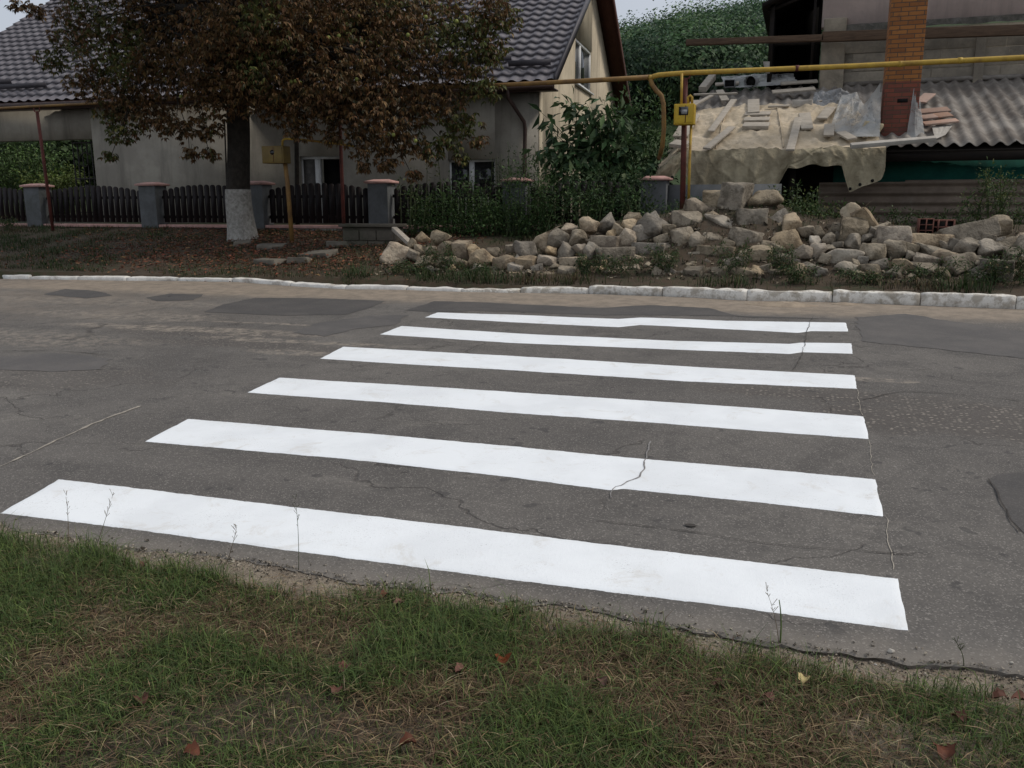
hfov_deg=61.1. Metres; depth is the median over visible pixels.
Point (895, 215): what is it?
weed clump
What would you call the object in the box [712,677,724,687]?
dead leaf
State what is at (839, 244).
rubble stone
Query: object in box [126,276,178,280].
kerb stone
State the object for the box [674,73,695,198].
gas meter box
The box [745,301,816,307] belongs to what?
sand heap
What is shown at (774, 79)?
plastic sheet
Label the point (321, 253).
paving slab
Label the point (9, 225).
grass tuft
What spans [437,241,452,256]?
rubble stone
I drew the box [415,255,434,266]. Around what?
rubble stone
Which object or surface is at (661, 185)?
fence pillar
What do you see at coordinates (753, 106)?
weathered board
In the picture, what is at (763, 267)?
rubble stone
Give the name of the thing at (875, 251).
rubble stone
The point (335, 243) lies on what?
paving slab
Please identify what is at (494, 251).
rubble stone
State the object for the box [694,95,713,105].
weathered board
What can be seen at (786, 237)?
rubble stone
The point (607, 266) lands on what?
grass tuft
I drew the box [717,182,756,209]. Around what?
rubble stone
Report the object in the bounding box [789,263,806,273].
rubble stone
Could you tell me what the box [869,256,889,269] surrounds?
rubble stone
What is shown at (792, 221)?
rubble stone
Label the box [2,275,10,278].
kerb stone
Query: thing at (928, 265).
rubble stone
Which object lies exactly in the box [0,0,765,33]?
sky
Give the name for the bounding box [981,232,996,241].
rubble stone
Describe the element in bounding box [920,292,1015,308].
kerb stone
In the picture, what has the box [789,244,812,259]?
rubble stone
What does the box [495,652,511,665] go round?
dead leaf
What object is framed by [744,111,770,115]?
weathered board
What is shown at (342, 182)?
pipe post
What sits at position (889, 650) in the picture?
white pebble
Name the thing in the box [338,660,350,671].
dead leaf
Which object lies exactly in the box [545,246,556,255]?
rubble stone
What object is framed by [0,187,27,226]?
picket fence
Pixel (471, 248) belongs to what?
rubble stone
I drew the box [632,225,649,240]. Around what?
rubble stone
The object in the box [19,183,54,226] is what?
fence pillar
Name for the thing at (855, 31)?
stone house
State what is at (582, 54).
window
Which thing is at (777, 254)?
grass tuft
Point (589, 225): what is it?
rubble stone
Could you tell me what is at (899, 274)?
rubble stone
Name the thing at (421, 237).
rubble stone
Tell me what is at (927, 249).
rubble stone
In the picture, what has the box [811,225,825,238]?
rubble stone
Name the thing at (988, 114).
lean to shed
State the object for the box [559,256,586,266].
rubble stone
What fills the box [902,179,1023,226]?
corrugated sheet
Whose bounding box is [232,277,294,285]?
kerb stone
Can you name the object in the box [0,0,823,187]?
hillside wood
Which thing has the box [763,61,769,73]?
white board
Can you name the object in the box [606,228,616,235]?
rubble stone
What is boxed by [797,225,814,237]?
rubble stone
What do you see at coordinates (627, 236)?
rubble stone
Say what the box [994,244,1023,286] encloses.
grass tuft
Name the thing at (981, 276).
rubble stone
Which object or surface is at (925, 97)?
flat tile
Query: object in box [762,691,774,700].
dead leaf
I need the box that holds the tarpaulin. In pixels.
[656,102,885,191]
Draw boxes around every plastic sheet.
[721,73,796,87]
[832,84,881,136]
[907,90,924,136]
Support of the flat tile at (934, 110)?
on the lean to shed
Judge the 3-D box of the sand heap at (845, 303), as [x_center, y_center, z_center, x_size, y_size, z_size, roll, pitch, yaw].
[4.036,-0.967,10.523,0.354,0.048,0.160,4,12,18]
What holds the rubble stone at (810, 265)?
on the ground at (114, 266)
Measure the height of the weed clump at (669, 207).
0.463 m
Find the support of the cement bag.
on the lean to shed
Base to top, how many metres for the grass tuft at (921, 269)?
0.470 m
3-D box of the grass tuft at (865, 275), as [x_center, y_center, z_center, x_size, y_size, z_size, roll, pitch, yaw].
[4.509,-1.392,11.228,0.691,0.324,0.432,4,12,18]
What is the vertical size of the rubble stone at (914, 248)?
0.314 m
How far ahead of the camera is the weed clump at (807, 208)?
13.39 m
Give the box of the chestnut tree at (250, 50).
[3,0,523,241]
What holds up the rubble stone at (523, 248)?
on the ground at (114, 266)
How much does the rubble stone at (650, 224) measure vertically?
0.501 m
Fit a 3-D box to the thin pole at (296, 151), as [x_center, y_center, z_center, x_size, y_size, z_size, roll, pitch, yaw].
[-4.620,-4.652,18.630,0.218,2.665,0.100,4,12,18]
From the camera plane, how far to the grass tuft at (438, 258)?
13.35 m
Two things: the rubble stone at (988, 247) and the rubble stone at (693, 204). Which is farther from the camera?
the rubble stone at (693, 204)
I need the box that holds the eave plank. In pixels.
[850,136,936,148]
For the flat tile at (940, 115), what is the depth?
15.72 m
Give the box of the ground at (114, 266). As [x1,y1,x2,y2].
[0,20,1023,767]
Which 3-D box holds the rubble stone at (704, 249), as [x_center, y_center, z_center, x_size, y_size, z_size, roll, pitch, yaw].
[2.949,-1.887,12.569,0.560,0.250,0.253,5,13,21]
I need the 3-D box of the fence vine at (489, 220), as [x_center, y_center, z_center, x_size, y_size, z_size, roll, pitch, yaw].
[-0.641,-3.512,16.224,3.466,1.987,1.196,4,12,18]
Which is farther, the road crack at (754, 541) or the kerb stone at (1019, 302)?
the kerb stone at (1019, 302)
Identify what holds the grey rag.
on the lean to shed
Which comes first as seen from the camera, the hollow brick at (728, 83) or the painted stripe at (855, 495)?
the painted stripe at (855, 495)
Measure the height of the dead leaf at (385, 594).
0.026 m
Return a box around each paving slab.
[233,240,252,246]
[253,258,286,265]
[256,243,286,250]
[287,257,311,263]
[299,249,337,258]
[326,241,351,246]
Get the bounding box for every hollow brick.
[724,79,735,88]
[916,218,933,233]
[933,219,955,231]
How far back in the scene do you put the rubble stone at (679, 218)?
13.26 m
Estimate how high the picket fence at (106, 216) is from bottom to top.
1.232 m
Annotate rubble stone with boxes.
[379,241,408,264]
[406,248,419,260]
[407,238,416,249]
[414,244,424,255]
[415,231,430,242]
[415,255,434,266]
[423,246,436,254]
[430,229,451,244]
[434,256,456,267]
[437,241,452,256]
[448,256,467,269]
[451,240,472,260]
[467,244,479,252]
[468,248,494,266]
[486,247,499,256]
[492,255,515,269]
[505,244,514,252]
[507,262,523,271]
[509,255,536,268]
[513,240,537,255]
[530,263,543,270]
[532,225,561,253]
[536,271,555,273]
[537,255,558,265]
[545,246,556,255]
[547,227,568,248]
[550,263,559,268]
[556,241,574,258]
[557,265,575,273]
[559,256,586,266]
[561,223,578,234]
[568,229,587,246]
[571,243,585,255]
[579,216,599,234]
[583,241,599,258]
[590,235,620,247]
[595,247,635,263]
[597,212,615,233]
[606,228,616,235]
[611,223,623,235]
[619,228,636,246]
[621,218,636,229]
[623,212,641,220]
[631,242,668,253]
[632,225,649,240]
[636,212,668,236]
[650,211,659,217]
[651,266,665,274]
[653,233,669,242]
[662,224,675,233]
[662,266,677,273]
[667,226,693,245]
[669,210,702,226]
[683,197,714,212]
[683,266,705,276]
[685,261,696,265]
[688,231,704,246]
[696,245,735,256]
[702,190,720,206]
[702,232,721,239]
[704,214,732,228]
[708,265,729,275]
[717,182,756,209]
[720,257,747,266]
[721,237,735,246]
[728,227,764,245]
[728,265,737,274]
[735,208,768,224]
[736,266,754,275]
[748,189,783,205]
[749,245,772,260]
[751,265,763,274]
[759,262,772,270]
[761,240,775,244]
[767,269,780,273]
[769,208,788,223]
[770,243,784,251]
[771,229,802,249]
[773,248,791,267]
[782,212,801,232]
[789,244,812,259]
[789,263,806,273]
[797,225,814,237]
[804,261,822,271]
[809,236,821,244]
[810,243,827,257]
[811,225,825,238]
[815,267,827,275]
[818,252,830,264]
[821,232,836,244]
[826,221,839,233]
[826,244,836,251]
[826,248,864,263]
[831,241,843,247]
[833,261,858,270]
[835,231,839,241]
[838,214,868,242]
[839,202,860,216]
[840,214,861,249]
[850,202,878,226]
[852,258,859,264]
[857,256,868,263]
[857,264,882,273]
[859,243,886,259]
[861,234,873,241]
[868,226,876,239]
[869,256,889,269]
[874,221,890,227]
[875,226,912,243]
[882,266,901,277]
[883,239,906,257]
[891,258,915,272]
[905,250,914,260]
[906,234,920,252]
[910,261,940,276]
[912,233,954,247]
[913,252,942,264]
[914,242,952,254]
[931,249,957,266]
[934,267,950,278]
[936,217,1000,239]
[939,240,948,249]
[943,252,977,275]
[947,230,968,250]
[952,237,979,253]
[968,260,979,275]
[973,271,987,281]
[976,238,1006,258]
[980,258,1014,281]
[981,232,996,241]
[988,215,1012,236]
[996,235,1005,241]
[998,236,1016,254]
[1002,247,1020,259]
[1013,234,1023,256]
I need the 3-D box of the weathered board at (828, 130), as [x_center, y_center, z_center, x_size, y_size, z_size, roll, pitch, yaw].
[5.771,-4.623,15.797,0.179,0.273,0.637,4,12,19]
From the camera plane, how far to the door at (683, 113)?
13.97 m
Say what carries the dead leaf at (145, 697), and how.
on the grass at (80, 572)
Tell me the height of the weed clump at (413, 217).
1.635 m
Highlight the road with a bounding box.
[0,279,1023,678]
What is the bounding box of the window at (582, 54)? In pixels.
[575,39,593,94]
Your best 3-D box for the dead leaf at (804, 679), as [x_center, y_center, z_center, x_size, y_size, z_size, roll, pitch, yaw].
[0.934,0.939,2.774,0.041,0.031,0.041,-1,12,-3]
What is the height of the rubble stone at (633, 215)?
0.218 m
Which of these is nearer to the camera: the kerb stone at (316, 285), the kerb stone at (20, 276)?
the kerb stone at (316, 285)
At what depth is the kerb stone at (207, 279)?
14.01 m
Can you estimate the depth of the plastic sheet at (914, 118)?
15.38 m
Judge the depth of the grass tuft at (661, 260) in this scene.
12.24 m
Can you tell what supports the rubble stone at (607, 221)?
on the ground at (114, 266)
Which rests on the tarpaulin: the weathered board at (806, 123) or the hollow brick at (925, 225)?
the weathered board at (806, 123)
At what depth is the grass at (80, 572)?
2.78 m
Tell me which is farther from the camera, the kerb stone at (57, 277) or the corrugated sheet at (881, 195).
the corrugated sheet at (881, 195)
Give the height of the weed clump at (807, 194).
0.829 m
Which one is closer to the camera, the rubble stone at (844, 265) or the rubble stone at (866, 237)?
the rubble stone at (844, 265)
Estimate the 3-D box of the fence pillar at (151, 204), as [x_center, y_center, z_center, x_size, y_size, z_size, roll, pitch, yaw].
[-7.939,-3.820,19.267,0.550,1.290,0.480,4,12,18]
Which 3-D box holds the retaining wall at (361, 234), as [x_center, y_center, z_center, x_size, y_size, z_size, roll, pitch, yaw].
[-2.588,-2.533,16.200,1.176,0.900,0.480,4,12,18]
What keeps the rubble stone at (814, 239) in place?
on the ground at (114, 266)
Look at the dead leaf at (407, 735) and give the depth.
2.48 m
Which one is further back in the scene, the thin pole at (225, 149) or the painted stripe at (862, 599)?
the thin pole at (225, 149)
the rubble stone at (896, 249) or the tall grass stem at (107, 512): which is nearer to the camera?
the tall grass stem at (107, 512)
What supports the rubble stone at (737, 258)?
on the ground at (114, 266)
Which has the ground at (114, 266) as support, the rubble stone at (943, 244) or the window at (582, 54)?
the rubble stone at (943, 244)
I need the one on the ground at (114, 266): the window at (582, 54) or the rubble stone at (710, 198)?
the rubble stone at (710, 198)
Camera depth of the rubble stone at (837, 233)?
12.36 m
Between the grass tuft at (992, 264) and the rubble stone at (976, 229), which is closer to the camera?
the grass tuft at (992, 264)
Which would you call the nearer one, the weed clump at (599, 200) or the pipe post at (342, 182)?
the weed clump at (599, 200)
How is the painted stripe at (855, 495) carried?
on the road
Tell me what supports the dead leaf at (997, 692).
on the grass at (80, 572)
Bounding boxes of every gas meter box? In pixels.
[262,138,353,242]
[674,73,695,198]
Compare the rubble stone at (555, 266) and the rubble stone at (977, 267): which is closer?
the rubble stone at (977, 267)
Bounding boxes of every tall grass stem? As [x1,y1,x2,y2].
[64,491,68,542]
[98,490,114,540]
[226,524,236,563]
[292,494,299,569]
[765,585,778,641]
[779,600,781,642]
[952,636,965,667]
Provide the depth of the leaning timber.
15.17 m
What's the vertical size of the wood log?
0.512 m
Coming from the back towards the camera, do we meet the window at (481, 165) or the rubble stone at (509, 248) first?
the window at (481, 165)
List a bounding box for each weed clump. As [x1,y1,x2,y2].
[392,155,444,237]
[541,184,643,232]
[646,195,701,213]
[769,179,825,215]
[784,197,846,218]
[810,200,968,225]
[951,157,1023,224]
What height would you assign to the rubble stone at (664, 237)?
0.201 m
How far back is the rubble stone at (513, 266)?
13.10 m
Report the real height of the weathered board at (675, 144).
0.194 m
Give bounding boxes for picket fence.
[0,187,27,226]
[43,186,141,227]
[159,185,226,228]
[265,183,368,230]
[392,182,502,231]
[530,180,640,230]
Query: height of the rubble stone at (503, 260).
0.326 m
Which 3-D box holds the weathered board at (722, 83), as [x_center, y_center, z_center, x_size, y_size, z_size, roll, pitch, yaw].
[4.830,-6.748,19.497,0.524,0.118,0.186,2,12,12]
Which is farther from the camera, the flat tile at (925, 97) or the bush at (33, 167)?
the bush at (33, 167)
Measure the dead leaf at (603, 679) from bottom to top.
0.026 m
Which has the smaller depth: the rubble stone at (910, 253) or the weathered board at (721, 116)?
the rubble stone at (910, 253)
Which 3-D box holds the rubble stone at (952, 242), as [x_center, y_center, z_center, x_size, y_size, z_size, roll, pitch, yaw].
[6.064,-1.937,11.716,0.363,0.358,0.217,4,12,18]
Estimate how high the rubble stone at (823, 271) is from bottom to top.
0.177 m
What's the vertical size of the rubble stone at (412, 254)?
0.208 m
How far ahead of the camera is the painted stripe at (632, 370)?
7.29 m
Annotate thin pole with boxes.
[224,119,226,171]
[294,127,299,224]
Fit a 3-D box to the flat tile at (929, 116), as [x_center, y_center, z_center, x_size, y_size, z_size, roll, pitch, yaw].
[7.573,-4.857,15.782,0.281,0.131,0.220,0,12,3]
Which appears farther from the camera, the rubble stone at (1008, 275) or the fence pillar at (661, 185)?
the fence pillar at (661, 185)
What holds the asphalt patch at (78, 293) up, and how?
on the road
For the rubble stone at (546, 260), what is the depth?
13.15 m
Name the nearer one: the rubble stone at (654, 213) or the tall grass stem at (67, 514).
the tall grass stem at (67, 514)
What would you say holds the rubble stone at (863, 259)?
on the ground at (114, 266)
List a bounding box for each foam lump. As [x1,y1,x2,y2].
[792,99,812,107]
[862,121,883,137]
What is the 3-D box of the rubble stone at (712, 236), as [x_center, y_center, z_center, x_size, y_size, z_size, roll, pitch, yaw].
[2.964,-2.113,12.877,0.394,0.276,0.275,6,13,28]
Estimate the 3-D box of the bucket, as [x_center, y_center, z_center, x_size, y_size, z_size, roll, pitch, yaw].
[5.346,-6.688,19.271,0.274,0.273,0.331,10,15,40]
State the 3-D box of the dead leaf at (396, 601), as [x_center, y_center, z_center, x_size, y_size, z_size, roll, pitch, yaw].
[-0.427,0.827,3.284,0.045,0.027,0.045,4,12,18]
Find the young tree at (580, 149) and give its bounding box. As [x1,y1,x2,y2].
[521,86,659,211]
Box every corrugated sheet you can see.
[818,182,904,224]
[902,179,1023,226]
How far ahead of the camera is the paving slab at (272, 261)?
14.68 m
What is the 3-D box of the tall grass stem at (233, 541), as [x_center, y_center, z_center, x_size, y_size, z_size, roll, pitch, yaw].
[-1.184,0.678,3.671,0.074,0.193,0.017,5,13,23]
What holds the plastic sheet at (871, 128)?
on the tarpaulin
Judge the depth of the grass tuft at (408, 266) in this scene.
13.35 m
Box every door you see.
[262,147,281,161]
[675,105,692,122]
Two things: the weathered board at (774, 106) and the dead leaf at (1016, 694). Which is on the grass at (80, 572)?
the dead leaf at (1016, 694)
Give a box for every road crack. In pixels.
[597,520,913,554]
[610,441,650,496]
[792,317,812,369]
[865,391,1012,399]
[988,478,1019,530]
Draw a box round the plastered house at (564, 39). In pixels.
[0,0,631,222]
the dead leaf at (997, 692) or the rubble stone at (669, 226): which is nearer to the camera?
the dead leaf at (997, 692)
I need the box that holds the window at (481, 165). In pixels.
[449,159,494,197]
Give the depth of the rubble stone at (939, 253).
11.51 m
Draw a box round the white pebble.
[887,648,894,653]
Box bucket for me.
[744,76,758,88]
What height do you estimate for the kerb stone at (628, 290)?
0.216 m
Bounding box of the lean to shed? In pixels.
[696,74,1023,213]
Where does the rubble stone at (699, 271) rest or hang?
on the ground at (114, 266)
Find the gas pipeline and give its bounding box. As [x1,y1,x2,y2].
[0,55,1023,160]
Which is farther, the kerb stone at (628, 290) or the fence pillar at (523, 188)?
the fence pillar at (523, 188)
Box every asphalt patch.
[0,353,110,371]
[45,289,110,297]
[146,293,202,300]
[205,298,383,315]
[294,315,407,335]
[408,301,824,318]
[855,314,1023,358]
[990,472,1023,531]
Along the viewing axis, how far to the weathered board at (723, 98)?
18.57 m
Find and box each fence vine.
[396,140,562,238]
[476,142,556,233]
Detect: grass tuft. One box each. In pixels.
[0,215,21,230]
[384,258,432,274]
[420,240,457,270]
[445,257,498,274]
[573,252,603,274]
[590,249,647,275]
[644,240,680,271]
[709,237,754,275]
[766,241,799,275]
[779,259,821,285]
[833,266,888,285]
[884,256,951,284]
[947,255,1008,285]
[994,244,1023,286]
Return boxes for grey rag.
[813,88,848,105]
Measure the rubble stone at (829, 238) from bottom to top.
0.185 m
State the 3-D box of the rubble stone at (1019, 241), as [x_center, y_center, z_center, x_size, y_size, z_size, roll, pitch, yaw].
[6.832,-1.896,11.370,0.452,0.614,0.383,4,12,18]
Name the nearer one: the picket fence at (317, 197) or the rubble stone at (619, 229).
the rubble stone at (619, 229)
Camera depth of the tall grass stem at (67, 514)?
3.88 m
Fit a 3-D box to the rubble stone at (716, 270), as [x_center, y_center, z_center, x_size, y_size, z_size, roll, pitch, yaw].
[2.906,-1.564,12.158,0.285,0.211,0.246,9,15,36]
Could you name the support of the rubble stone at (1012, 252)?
on the ground at (114, 266)
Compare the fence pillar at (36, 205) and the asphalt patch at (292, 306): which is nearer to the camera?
the asphalt patch at (292, 306)
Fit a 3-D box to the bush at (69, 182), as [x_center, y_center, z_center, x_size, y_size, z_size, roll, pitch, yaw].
[-18.690,-7.850,35.802,3.453,2.685,2.042,4,12,18]
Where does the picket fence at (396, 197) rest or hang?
on the ground at (114, 266)
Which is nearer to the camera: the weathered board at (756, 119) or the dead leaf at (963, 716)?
the dead leaf at (963, 716)
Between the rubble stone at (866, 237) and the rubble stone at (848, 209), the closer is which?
the rubble stone at (866, 237)
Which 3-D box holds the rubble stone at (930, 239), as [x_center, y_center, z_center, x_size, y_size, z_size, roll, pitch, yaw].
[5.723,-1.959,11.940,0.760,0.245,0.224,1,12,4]
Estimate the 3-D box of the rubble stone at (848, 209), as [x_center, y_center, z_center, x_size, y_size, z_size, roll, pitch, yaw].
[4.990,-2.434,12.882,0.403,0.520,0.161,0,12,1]
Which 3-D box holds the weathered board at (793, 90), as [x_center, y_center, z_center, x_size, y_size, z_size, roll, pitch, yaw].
[5.971,-6.226,18.408,0.874,0.159,0.221,2,12,10]
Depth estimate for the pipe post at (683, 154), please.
14.34 m
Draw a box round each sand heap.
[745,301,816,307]
[831,302,858,305]
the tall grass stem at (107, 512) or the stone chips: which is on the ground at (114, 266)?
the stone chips
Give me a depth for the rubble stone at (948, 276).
11.22 m
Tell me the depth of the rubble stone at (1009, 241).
11.59 m
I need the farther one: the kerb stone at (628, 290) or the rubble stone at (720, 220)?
the rubble stone at (720, 220)
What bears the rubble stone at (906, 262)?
on the ground at (114, 266)
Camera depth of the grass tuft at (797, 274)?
11.43 m
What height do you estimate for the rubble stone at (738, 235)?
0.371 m
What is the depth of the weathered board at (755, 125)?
16.53 m
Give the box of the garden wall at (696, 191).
[668,184,781,211]
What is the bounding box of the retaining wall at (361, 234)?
[338,223,406,245]
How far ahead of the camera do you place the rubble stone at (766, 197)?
13.20 m
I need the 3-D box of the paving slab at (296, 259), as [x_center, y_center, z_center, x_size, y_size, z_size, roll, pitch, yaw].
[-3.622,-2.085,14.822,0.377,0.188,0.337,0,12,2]
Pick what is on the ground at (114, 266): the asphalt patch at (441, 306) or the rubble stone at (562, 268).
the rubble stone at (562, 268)
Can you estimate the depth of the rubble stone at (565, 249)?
13.17 m
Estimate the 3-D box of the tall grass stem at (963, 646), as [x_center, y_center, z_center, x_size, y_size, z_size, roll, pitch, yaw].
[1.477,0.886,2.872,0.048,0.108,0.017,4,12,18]
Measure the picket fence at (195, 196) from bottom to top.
1.227 m
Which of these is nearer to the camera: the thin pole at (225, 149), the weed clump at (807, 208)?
the weed clump at (807, 208)
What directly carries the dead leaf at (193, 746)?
on the grass at (80, 572)
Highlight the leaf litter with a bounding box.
[0,226,493,284]
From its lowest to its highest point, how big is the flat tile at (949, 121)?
0.117 m
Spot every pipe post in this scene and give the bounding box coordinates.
[33,107,54,230]
[337,97,344,235]
[680,75,690,208]
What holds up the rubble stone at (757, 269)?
on the ground at (114, 266)
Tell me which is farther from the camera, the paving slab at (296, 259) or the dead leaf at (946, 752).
the paving slab at (296, 259)
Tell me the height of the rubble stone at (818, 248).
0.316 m
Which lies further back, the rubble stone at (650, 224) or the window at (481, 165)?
the window at (481, 165)
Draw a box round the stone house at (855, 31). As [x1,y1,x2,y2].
[686,0,1023,89]
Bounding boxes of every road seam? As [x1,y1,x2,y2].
[1,406,139,465]
[886,517,893,568]
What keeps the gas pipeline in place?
on the pipe post at (45, 170)
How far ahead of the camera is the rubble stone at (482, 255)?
13.44 m
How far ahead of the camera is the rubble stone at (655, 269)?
12.27 m
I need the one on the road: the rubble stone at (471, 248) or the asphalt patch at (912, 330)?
the asphalt patch at (912, 330)
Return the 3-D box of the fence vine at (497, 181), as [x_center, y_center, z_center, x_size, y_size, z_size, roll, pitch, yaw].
[0.079,-3.707,16.418,1.731,1.875,0.721,6,13,28]
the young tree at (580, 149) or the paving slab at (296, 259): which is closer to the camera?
the paving slab at (296, 259)
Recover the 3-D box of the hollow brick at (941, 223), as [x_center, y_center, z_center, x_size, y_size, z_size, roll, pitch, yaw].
[6.317,-2.310,12.777,0.340,0.220,0.200,4,12,18]
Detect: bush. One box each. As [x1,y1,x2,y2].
[0,141,76,208]
[0,142,32,187]
[10,160,90,213]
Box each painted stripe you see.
[2,479,907,629]
[145,419,882,515]
[248,378,867,438]
[320,347,856,388]
[382,326,852,353]
[427,312,847,332]
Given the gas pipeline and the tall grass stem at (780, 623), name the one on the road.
the tall grass stem at (780, 623)
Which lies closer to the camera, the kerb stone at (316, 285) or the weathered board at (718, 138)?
the kerb stone at (316, 285)
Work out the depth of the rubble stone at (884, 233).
11.88 m
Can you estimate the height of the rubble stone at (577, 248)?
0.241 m
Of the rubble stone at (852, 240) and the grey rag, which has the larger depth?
the grey rag
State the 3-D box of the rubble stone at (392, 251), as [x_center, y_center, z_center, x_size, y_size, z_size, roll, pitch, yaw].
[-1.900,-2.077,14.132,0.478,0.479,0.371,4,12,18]
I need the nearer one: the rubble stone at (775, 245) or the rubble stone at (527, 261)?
the rubble stone at (775, 245)
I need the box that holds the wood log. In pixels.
[699,74,715,91]
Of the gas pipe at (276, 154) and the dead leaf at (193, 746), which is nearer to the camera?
the dead leaf at (193, 746)
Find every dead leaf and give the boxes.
[133,691,148,704]
[183,740,199,754]
[330,685,342,694]
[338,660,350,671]
[380,590,390,599]
[393,598,403,605]
[399,731,415,746]
[455,662,465,672]
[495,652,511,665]
[596,675,606,686]
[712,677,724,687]
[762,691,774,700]
[798,672,811,684]
[933,742,956,762]
[951,708,966,722]
[991,687,1008,698]
[1011,689,1023,700]
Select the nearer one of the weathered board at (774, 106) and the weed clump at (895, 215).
the weed clump at (895, 215)
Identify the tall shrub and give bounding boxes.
[537,152,664,228]
[576,78,679,214]
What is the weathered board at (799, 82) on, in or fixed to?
on the plastic sheet at (774, 79)
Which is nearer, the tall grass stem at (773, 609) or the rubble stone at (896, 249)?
the tall grass stem at (773, 609)
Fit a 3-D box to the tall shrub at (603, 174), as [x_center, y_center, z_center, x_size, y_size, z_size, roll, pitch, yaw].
[1.597,-3.306,15.629,2.362,1.654,1.127,4,12,18]
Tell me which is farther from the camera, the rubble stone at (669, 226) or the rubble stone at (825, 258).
the rubble stone at (669, 226)
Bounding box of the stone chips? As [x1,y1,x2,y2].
[372,204,1023,287]
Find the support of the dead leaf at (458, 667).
on the grass at (80, 572)
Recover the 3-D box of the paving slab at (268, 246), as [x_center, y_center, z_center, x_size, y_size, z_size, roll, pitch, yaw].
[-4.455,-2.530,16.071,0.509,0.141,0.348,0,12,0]
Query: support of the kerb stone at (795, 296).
on the ground at (114, 266)
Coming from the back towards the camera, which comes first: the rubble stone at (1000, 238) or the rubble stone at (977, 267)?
the rubble stone at (1000, 238)
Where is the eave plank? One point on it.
(891, 142)
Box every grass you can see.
[0,204,1022,293]
[0,510,1023,767]
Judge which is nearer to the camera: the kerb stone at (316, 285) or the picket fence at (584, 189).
the kerb stone at (316, 285)
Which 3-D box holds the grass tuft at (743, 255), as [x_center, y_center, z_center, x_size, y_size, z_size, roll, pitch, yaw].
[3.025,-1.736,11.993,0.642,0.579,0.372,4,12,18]
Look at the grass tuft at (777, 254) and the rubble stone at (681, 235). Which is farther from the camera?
the rubble stone at (681, 235)
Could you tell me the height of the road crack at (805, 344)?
0.097 m
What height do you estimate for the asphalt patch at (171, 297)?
0.024 m
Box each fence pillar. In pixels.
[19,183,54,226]
[134,182,169,227]
[250,181,275,229]
[363,179,398,223]
[500,177,533,231]
[638,176,672,214]
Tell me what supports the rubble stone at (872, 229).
on the ground at (114, 266)
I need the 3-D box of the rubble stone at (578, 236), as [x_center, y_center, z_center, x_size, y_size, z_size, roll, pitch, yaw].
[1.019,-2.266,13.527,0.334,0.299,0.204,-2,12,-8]
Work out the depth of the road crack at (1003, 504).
4.21 m
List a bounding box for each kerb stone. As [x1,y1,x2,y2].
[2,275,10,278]
[10,275,31,278]
[30,276,78,279]
[78,276,129,280]
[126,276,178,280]
[178,277,232,281]
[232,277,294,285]
[290,282,347,288]
[346,284,408,289]
[407,286,462,291]
[461,288,520,292]
[521,286,588,293]
[589,285,662,295]
[663,286,747,300]
[747,289,831,301]
[832,289,919,304]
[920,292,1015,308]
[1015,296,1023,308]
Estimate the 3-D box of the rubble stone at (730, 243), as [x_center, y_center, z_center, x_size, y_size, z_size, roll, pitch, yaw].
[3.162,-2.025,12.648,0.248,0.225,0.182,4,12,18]
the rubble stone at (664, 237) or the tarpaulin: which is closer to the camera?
the rubble stone at (664, 237)
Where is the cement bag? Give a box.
[932,125,951,137]
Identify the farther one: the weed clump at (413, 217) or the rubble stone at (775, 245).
the weed clump at (413, 217)
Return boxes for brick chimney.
[880,0,927,136]
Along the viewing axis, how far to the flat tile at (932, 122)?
15.43 m
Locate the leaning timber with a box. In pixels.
[392,227,409,245]
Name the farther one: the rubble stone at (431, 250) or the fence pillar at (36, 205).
the fence pillar at (36, 205)
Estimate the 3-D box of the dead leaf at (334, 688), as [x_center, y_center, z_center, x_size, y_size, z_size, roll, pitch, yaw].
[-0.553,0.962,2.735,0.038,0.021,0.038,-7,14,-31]
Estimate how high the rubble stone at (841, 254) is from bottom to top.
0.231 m
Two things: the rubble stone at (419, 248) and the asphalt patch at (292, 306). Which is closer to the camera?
the asphalt patch at (292, 306)
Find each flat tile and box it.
[918,107,950,113]
[919,93,935,102]
[922,114,937,119]
[923,120,941,125]
[932,112,953,118]
[939,118,958,123]
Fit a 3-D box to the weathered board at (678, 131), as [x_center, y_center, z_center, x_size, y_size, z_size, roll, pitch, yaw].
[3.429,-5.073,17.033,0.287,0.540,1.326,4,13,21]
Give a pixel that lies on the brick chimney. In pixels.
(906, 29)
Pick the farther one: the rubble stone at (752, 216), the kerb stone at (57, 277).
the kerb stone at (57, 277)
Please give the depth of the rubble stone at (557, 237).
13.51 m
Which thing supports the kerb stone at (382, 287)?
on the ground at (114, 266)
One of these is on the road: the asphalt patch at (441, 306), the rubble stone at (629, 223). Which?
the asphalt patch at (441, 306)
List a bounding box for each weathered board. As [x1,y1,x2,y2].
[669,140,688,148]
[673,114,699,136]
[694,92,736,95]
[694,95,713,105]
[703,126,735,149]
[708,99,736,131]
[715,81,738,85]
[716,89,728,101]
[742,122,769,129]
[743,117,769,121]
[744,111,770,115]
[747,99,759,112]
[768,105,788,107]
[772,87,815,93]
[781,79,817,84]
[786,117,801,150]
[799,112,812,129]
[816,107,835,119]
[823,124,834,136]
[836,131,856,140]
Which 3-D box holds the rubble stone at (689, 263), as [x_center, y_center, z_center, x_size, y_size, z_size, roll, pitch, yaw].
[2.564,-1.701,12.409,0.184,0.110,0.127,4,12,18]

